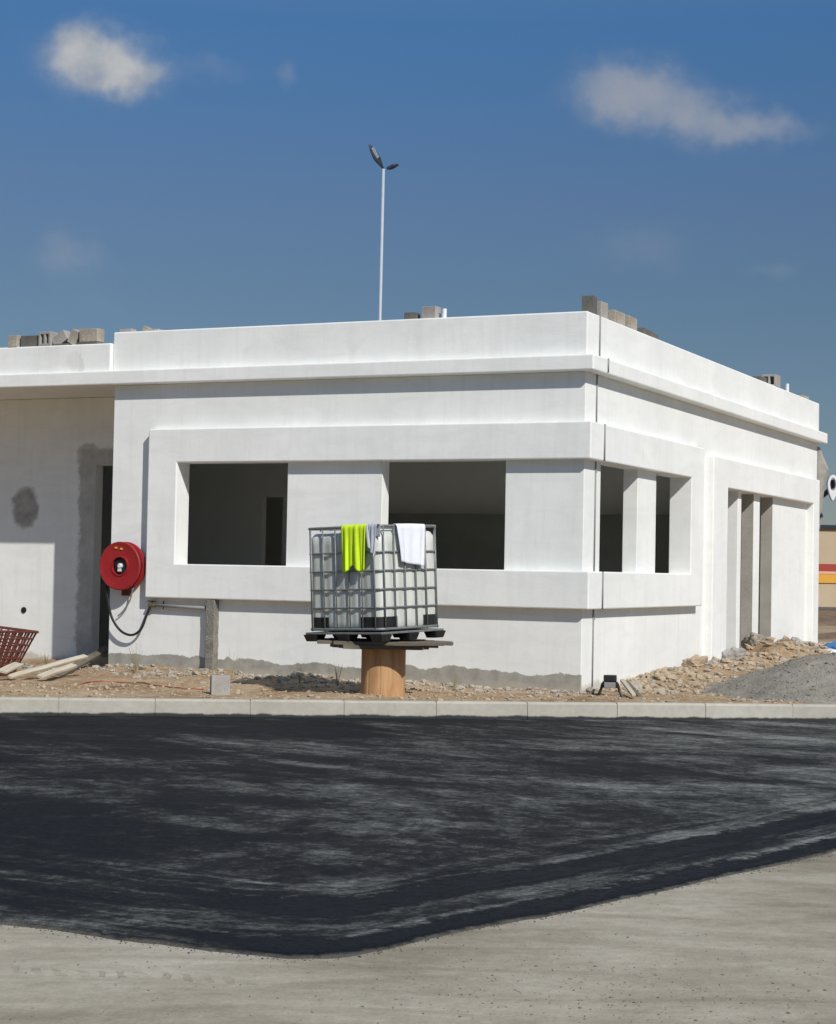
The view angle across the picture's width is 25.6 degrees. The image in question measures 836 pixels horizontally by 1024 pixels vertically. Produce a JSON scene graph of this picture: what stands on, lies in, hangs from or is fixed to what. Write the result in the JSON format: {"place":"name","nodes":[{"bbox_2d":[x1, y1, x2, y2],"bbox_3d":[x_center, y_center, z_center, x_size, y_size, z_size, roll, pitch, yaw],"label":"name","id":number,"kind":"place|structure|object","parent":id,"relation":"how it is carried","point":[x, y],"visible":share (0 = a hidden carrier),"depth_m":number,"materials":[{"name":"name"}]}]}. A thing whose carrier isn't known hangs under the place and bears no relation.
{"place":"outdoors","nodes":[
{"label":"outdoors","id":0,"kind":"place"},
{"bbox_2d":[0,716,835,958],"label":"asphalt","id":1,"kind":"structure","parent":0,"point":[299,837],"depth_m":11.70,"materials":[{"name":"black asphalt"}]},
{"bbox_2d":[0,851,835,1023],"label":"forecourt","id":2,"kind":"structure","parent":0,"point":[775,911],"depth_m":7.33,"materials":[{"name":"concrete"}]},
{"bbox_2d":[0,853,832,966],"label":"asphalt crumbs","id":3,"kind":"object","parent":2,"relation":"on","point":[378,952],"visible":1,"depth_m":8.02,"materials":[{"name":"black asphalt"}]},
{"bbox_2d":[0,697,835,720],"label":"kerb","id":4,"kind":"structure","parent":2,"relation":"on","point":[91,706],"depth_m":19.77,"materials":[{"name":"concrete"}]},
{"bbox_2d":[5,927,833,1023],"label":"pebbles","id":5,"kind":"object","parent":2,"relation":"on","point":[720,984],"visible":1,"depth_m":7.06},
{"bbox_2d":[0,626,835,703],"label":"verge","id":6,"kind":"structure","parent":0,"point":[74,677],"depth_m":21.73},
{"bbox_2d":[0,662,23,673],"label":"plank","id":7,"kind":"object","parent":6,"relation":"on","point":[8,668],"visible":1,"depth_m":22.05,"materials":[{"name":"beige wood"}]},
{"bbox_2d":[0,626,38,675],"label":"lattice crate","id":8,"kind":"object","parent":6,"relation":"on","point":[16,643],"visible":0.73,"depth_m":22.90,"materials":[{"name":"red plastic"}]},
{"bbox_2d":[7,654,87,678],"bbox_3d":[-4.550,1.901,22.648,0.075,0.039,1.562,22,14,22],"label":"plank","id":9,"kind":"object","parent":6,"relation":"on","point":[45,667],"visible":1,"depth_m":22.59,"materials":[{"name":"beige wood"}]},
{"bbox_2d":[37,663,76,678],"bbox_3d":[-4.424,1.949,22.546,0.090,0.044,0.848,15,10,16],"label":"plank","id":10,"kind":"object","parent":6,"relation":"on","point":[55,671],"visible":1,"depth_m":22.49,"materials":[{"name":"beige wood"}]},
{"bbox_2d":[56,645,108,675],"bbox_3d":[-4.448,1.990,24.496,0.100,0.059,2.328,18,6,4],"label":"plank","id":11,"kind":"object","parent":6,"relation":"on","point":[98,653],"visible":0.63,"depth_m":24.60,"materials":[{"name":"beige wood"}]},
{"bbox_2d":[129,645,140,672],"bbox_3d":[-3.701,1.912,23.945,0.156,0.411,0.176,-1,-3,44],"label":"dry weed","id":12,"kind":"object","parent":6,"relation":"on","point":[135,668],"visible":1,"depth_m":23.95,"materials":[{"name":"beige plant"}]},
{"bbox_2d":[77,680,203,689],"bbox_3d":[-3.143,2.035,21.666,1.624,0.040,0.622,0,-2,20],"label":"red cord","id":13,"kind":"object","parent":6,"relation":"on","point":[137,682],"visible":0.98,"depth_m":21.78,"materials":[{"name":"red plastic"}]},
{"bbox_2d":[140,671,147,675],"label":"rubble chunk","id":14,"kind":"object","parent":6,"relation":"on","point":[144,673],"visible":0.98,"depth_m":23.51,"materials":[{"name":"stone"}]},
{"bbox_2d":[166,669,174,676],"bbox_3d":[-3.171,2.071,23.538,0.086,0.124,0.136,-1,-3,44],"label":"rubble chunk","id":15,"kind":"object","parent":6,"relation":"on","point":[170,672],"visible":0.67,"depth_m":23.51,"materials":[{"name":"stone"}]},
{"bbox_2d":[205,599,218,669],"bbox_3d":[-2.703,1.677,24.133,0.140,1.055,0.148,0,-2,25],"label":"mortar post","id":16,"kind":"object","parent":6,"relation":"on","point":[211,635],"visible":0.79,"depth_m":24.08,"materials":[{"name":"grey concrete"}]},
{"bbox_2d":[210,675,229,694],"bbox_3d":[-2.207,1.943,20.497,0.210,0.240,0.160,1,-2,-12],"label":"concrete block","id":17,"kind":"object","parent":6,"relation":"on","point":[219,684],"depth_m":20.42,"materials":[{"name":"grey concrete"}]},
{"bbox_2d":[277,677,284,682],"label":"rubble chunk","id":18,"kind":"object","parent":6,"relation":"on","point":[280,679],"visible":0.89,"depth_m":22.72,"materials":[{"name":"stone"}]},
{"bbox_2d":[296,662,304,683],"bbox_3d":[-1.466,1.996,22.669,0.100,0.291,0.094,-1,-3,45],"label":"dry weed","id":19,"kind":"object","parent":6,"relation":"on","point":[299,675],"visible":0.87,"depth_m":22.66,"materials":[{"name":"beige plant"}]},
{"bbox_2d":[20,663,585,698],"bbox_3d":[-2.422,2.059,22.861,9.039,0.162,2.122,0,-2,25],"label":"rubble","id":20,"kind":"object","parent":6,"relation":"on","point":[352,682],"visible":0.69,"depth_m":23.13,"materials":[{"name":"stone"}]},
{"bbox_2d":[334,665,342,685],"bbox_3d":[-0.985,1.984,22.341,0.072,0.293,0.147,0,-2,36],"label":"dry weed","id":21,"kind":"object","parent":6,"relation":"on","point":[337,680],"visible":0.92,"depth_m":22.34,"materials":[{"name":"beige plant"}]},
{"bbox_2d":[317,638,452,696],"bbox_3d":[-0.383,1.808,20.937,1.557,0.717,1.155,1,-2,0],"label":"cable drum","id":22,"kind":"object","parent":6,"relation":"on","point":[383,666],"visible":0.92,"depth_m":20.67,"materials":[{"name":"orange wood"}]},
{"bbox_2d":[304,524,445,641],"bbox_3d":[-0.504,0.806,20.935,1.153,1.287,1.153,-3,-2,38],"label":"water tote","id":23,"kind":"object","parent":22,"relation":"on","point":[386,594],"visible":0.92,"depth_m":20.56,"materials":[{"name":"plastic"}]},
{"bbox_2d":[341,524,366,572],"bbox_3d":[-0.705,0.403,20.378,0.366,0.532,0.113,-3,-2,38],"label":"work vest","id":24,"kind":"object","parent":23,"relation":"hanging from","point":[353,544],"visible":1,"depth_m":20.37,"materials":[{"name":"fabric"}]},
{"bbox_2d":[366,523,379,556],"bbox_3d":[-0.499,0.315,20.229,0.151,0.375,0.090,-3,-2,38],"label":"grey rag","id":25,"kind":"object","parent":23,"relation":"hanging from","point":[372,531],"visible":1,"depth_m":20.21,"materials":[{"name":"fabric"}]},
{"bbox_2d":[392,523,424,565],"bbox_3d":[-0.082,0.371,20.591,0.106,0.487,0.516,-3,-2,38],"label":"white cloth","id":26,"kind":"object","parent":23,"relation":"hanging from","point":[411,537],"visible":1,"depth_m":20.59,"materials":[{"name":"white fabric"}]},
{"bbox_2d":[0,682,815,703],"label":"stones","id":27,"kind":"object","parent":6,"relation":"on","point":[238,691],"visible":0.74,"depth_m":20.88,"materials":[{"name":"stone"}]},
{"bbox_2d":[586,687,594,693],"bbox_3d":[2.023,2.098,21.546,0.115,0.098,0.154,1,-2,0],"label":"rubble chunk","id":28,"kind":"object","parent":6,"relation":"on","point":[590,690],"visible":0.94,"depth_m":21.51,"materials":[{"name":"stone"}]},
{"bbox_2d":[596,675,623,697],"bbox_3d":[2.224,2.025,21.293,0.330,0.274,0.108,1,-2,8],"label":"work lamp","id":29,"kind":"object","parent":6,"relation":"on","point":[609,681],"visible":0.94,"depth_m":21.25,"materials":[{"name":"black plastic"}]},
{"bbox_2d":[620,679,635,696],"bbox_3d":[2.443,2.042,21.397,0.050,0.037,0.526,-10,15,-7],"label":"plank","id":30,"kind":"object","parent":6,"relation":"on","point":[628,687],"visible":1,"depth_m":21.35,"materials":[{"name":"beige wood"}]},
{"bbox_2d":[626,681,640,696],"bbox_3d":[2.530,2.084,21.596,0.035,0.037,0.529,-10,16,-8],"label":"plank","id":31,"kind":"object","parent":6,"relation":"on","point":[634,689],"visible":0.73,"depth_m":21.54,"materials":[{"name":"beige wood"}]},
{"bbox_2d":[629,680,642,688],"bbox_3d":[2.667,2.148,22.662,0.203,0.152,0.286,1,-2,0],"label":"rubble chunk","id":32,"kind":"object","parent":6,"relation":"on","point":[637,684],"visible":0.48,"depth_m":22.60,"materials":[{"name":"stone"}]},
{"bbox_2d":[654,668,670,676],"bbox_3d":[3.133,2.079,23.539,0.225,0.176,0.286,1,-2,0],"label":"rubble chunk","id":33,"kind":"object","parent":6,"relation":"on","point":[662,671],"visible":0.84,"depth_m":23.48,"materials":[{"name":"stone"}]},
{"bbox_2d":[681,654,707,666],"bbox_3d":[3.762,2.062,24.965,0.377,0.269,0.320,1,-2,0],"label":"rubble chunk","id":34,"kind":"object","parent":6,"relation":"on","point":[695,659],"visible":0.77,"depth_m":24.87,"materials":[{"name":"stone"}]},
{"bbox_2d":[707,659,718,663],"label":"rubble chunk","id":35,"kind":"object","parent":6,"relation":"on","point":[712,661],"visible":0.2,"depth_m":25.50,"materials":[{"name":"concrete"}]},
{"bbox_2d":[596,638,830,698],"bbox_3d":[5.560,2.178,27.102,2.180,0.501,11.704,0,-2,25],"label":"rubble","id":36,"kind":"object","parent":6,"relation":"on","point":[709,680],"visible":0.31,"depth_m":24.37,"materials":[{"name":"stone"}]},
{"bbox_2d":[606,635,830,695],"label":"clods","id":37,"kind":"object","parent":6,"relation":"on","point":[671,677],"visible":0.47,"depth_m":24.06,"materials":[{"name":"stone"}]},
{"bbox_2d":[721,646,745,659],"bbox_3d":[4.633,2.138,27.144,0.393,0.331,0.343,0,-2,38],"label":"rubble chunk","id":38,"kind":"object","parent":6,"relation":"on","point":[733,652],"visible":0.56,"depth_m":27.04,"materials":[{"name":"concrete"}]},
{"bbox_2d":[741,632,763,648],"bbox_3d":[5.056,1.986,27.845,0.241,0.340,0.337,2,-2,-30],"label":"rubble chunk","id":39,"kind":"object","parent":6,"relation":"on","point":[752,638],"visible":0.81,"depth_m":27.75,"materials":[{"name":"stone"}]},
{"bbox_2d":[700,652,835,703],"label":"gravel pile","id":40,"kind":"object","parent":6,"relation":"on","point":[809,679],"visible":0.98,"depth_m":21.69,"materials":[{"name":"grey gravel"}]},
{"bbox_2d":[790,637,803,643],"bbox_3d":[6.327,2.210,30.730,0.326,0.253,0.251,-1,-3,43],"label":"rubble chunk","id":41,"kind":"object","parent":6,"relation":"on","point":[796,639],"visible":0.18,"depth_m":30.68,"materials":[{"name":"concrete"}]},
{"bbox_2d":[819,641,835,649],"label":"blue sheet","id":42,"kind":"object","parent":6,"relation":"on","point":[831,645],"visible":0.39,"depth_m":30.28,"materials":[{"name":"blue plastic"}]},
{"bbox_2d":[0,0,835,524],"label":"sky","id":43,"kind":"structure","parent":0,"point":[165,164],"materials":[{"name":"blue"}]},
{"bbox_2d":[818,525,835,609],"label":"beige building","id":44,"kind":"structure","parent":0,"point":[827,573],"depth_m":94.93,"materials":[{"name":"paint"}]},
{"bbox_2d":[818,616,835,624],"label":"earth bank","id":45,"kind":"structure","parent":0,"point":[830,620],"depth_m":65.14,"materials":[{"name":"beige soil"}]},
{"bbox_2d":[818,610,835,625],"bbox_3d":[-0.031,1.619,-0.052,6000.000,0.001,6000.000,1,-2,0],"label":"ground","id":46,"kind":"structure","parent":0,"point":[824,613],"depth_m":85.60,"materials":[{"name":"beige soil"}]},
{"bbox_2d":[369,145,398,319],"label":"street lamp","id":47,"kind":"object","parent":46,"relation":"on","point":[376,156],"visible":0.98,"depth_m":60.27,"materials":[{"name":"metal"}]},
{"bbox_2d":[0,311,828,691],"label":"white building","id":48,"kind":"structure","parent":46,"relation":"on","point":[226,467],"depth_m":24.38,"materials":[{"name":"paint"}]},
{"bbox_2d":[8,335,20,346],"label":"concrete block","id":49,"kind":"object","parent":48,"relation":"on","point":[14,340],"depth_m":25.65,"materials":[{"name":"concrete"}]},
{"bbox_2d":[21,335,38,346],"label":"concrete block","id":50,"kind":"object","parent":48,"relation":"on","point":[29,341],"depth_m":25.59,"materials":[{"name":"grey concrete"}]},
{"bbox_2d":[38,331,57,345],"bbox_3d":[-5.134,-2.395,25.512,0.210,0.200,0.160,0,-2,28],"label":"concrete block","id":51,"kind":"object","parent":48,"relation":"on","point":[45,339],"depth_m":25.45,"materials":[{"name":"grey concrete"}]},
{"bbox_2d":[67,329,78,344],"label":"concrete block","id":52,"kind":"object","parent":48,"relation":"on","point":[73,338],"depth_m":25.28,"materials":[{"name":"concrete"}]},
{"bbox_2d":[76,341,102,344],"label":"concrete block","id":53,"kind":"object","parent":48,"relation":"on","point":[93,342],"depth_m":25.14,"materials":[{"name":"grey concrete"}]},
{"bbox_2d":[79,328,104,342],"bbox_3d":[-4.473,-2.417,25.215,0.300,0.180,0.170,0,-2,25],"label":"concrete block","id":54,"kind":"object","parent":53,"relation":"on","point":[91,334],"depth_m":25.14,"materials":[{"name":"concrete"}]},
{"bbox_2d":[99,542,150,635],"bbox_3d":[-3.917,1.031,24.664,0.747,1.264,0.209,0,-2,25],"label":"hose reel","id":55,"kind":"object","parent":48,"relation":"attached to","point":[122,565],"visible":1,"depth_m":24.62,"materials":[{"name":"red paint"}]},
{"bbox_2d":[119,329,135,331],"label":"concrete block","id":56,"kind":"object","parent":48,"relation":"on","point":[127,330],"depth_m":25.00,"materials":[{"name":"grey concrete"}]},
{"bbox_2d":[142,326,151,330],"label":"concrete block","id":57,"kind":"object","parent":48,"relation":"on","point":[145,328],"depth_m":24.86,"materials":[{"name":"concrete"}]},
{"bbox_2d":[147,601,205,609],"bbox_3d":[-3.200,1.238,24.372,0.912,0.110,0.069,0,-2,25],"label":"water pipe","id":58,"kind":"object","parent":48,"relation":"attached to","point":[151,604],"visible":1,"depth_m":24.38,"materials":[{"name":"grey metal"}]},
{"bbox_2d":[404,312,419,318],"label":"concrete block","id":59,"kind":"object","parent":48,"relation":"on","point":[412,315],"depth_m":23.17,"materials":[{"name":"grey concrete"}]},
{"bbox_2d":[422,306,440,317],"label":"concrete block","id":60,"kind":"object","parent":48,"relation":"on","point":[431,311],"depth_m":23.06,"materials":[{"name":"grey concrete"}]},
{"bbox_2d":[442,308,446,317],"bbox_3d":[0.330,-2.485,23.048,0.060,0.125,0.058,1,-2,0],"label":"pipe stub","id":61,"kind":"object","parent":48,"relation":"on","point":[444,312],"visible":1,"depth_m":23.02,"materials":[{"name":"white plastic"}]},
{"bbox_2d":[582,295,596,314],"bbox_3d":[2.098,-2.522,22.488,0.150,0.230,0.170,0,-2,19],"label":"concrete block","id":62,"kind":"object","parent":48,"relation":"on","point":[589,303],"depth_m":22.41,"materials":[{"name":"grey concrete"}]},
{"bbox_2d":[591,316,608,686],"bbox_3d":[2.223,-0.106,22.368,0.179,4.592,0.045,-1,-2,41],"label":"wall cable","id":63,"kind":"object","parent":48,"relation":"attached to","point":[595,501],"depth_m":22.38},
{"bbox_2d":[597,301,607,318],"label":"concrete block","id":64,"kind":"object","parent":48,"relation":"on","point":[602,309],"depth_m":22.68,"materials":[{"name":"grey concrete"}]},
{"bbox_2d":[608,310,624,325],"bbox_3d":[2.492,-2.457,23.355,0.160,0.170,0.400,0,-2,25],"label":"concrete block","id":65,"kind":"object","parent":48,"relation":"on","point":[616,316],"depth_m":23.19,"materials":[{"name":"concrete"}]},
{"bbox_2d":[625,315,636,330],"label":"concrete block","id":66,"kind":"object","parent":48,"relation":"on","point":[631,322],"depth_m":23.72,"materials":[{"name":"concrete"}]},
{"bbox_2d":[637,327,657,338],"bbox_3d":[3.042,-2.366,24.531,0.150,0.085,0.550,0,-6,28],"label":"concrete block","id":67,"kind":"object","parent":48,"relation":"on","point":[643,330],"depth_m":24.37,"materials":[{"name":"grey concrete"}]},
{"bbox_2d":[752,376,766,382],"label":"concrete block","id":68,"kind":"object","parent":48,"relation":"on","point":[763,379],"depth_m":29.78,"materials":[{"name":"grey concrete"}]},
{"bbox_2d":[762,374,779,387],"bbox_3d":[5.874,-2.175,30.585,0.240,0.200,0.300,0,-2,25],"label":"concrete block","id":69,"kind":"object","parent":48,"relation":"on","point":[773,379],"depth_m":30.48,"materials":[{"name":"grey concrete"}]},
{"bbox_2d":[820,475,835,517],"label":"wall fixture","id":70,"kind":"object","parent":48,"relation":"attached to","point":[830,484],"depth_m":33.89,"materials":[{"name":"white plastic"}]},
{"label":"concrete block","id":71,"kind":"object","parent":48,"relation":"on","visible":0},
{"bbox_2d":[52,330,70,343],"bbox_3d":[-4.922,-2.386,25.446,0.240,0.150,0.150,-34,-16,20],"label":"concrete block","id":72,"kind":"object","parent":71,"relation":"on","point":[62,337],"depth_m":25.38,"materials":[{"name":"grey concrete"}]},
{"bbox_2d":[818,632,835,638],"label":"earth bank","id":73,"kind":"structure","parent":46,"relation":"on","point":[826,635],"depth_m":43.81,"materials":[{"name":"beige soil"}]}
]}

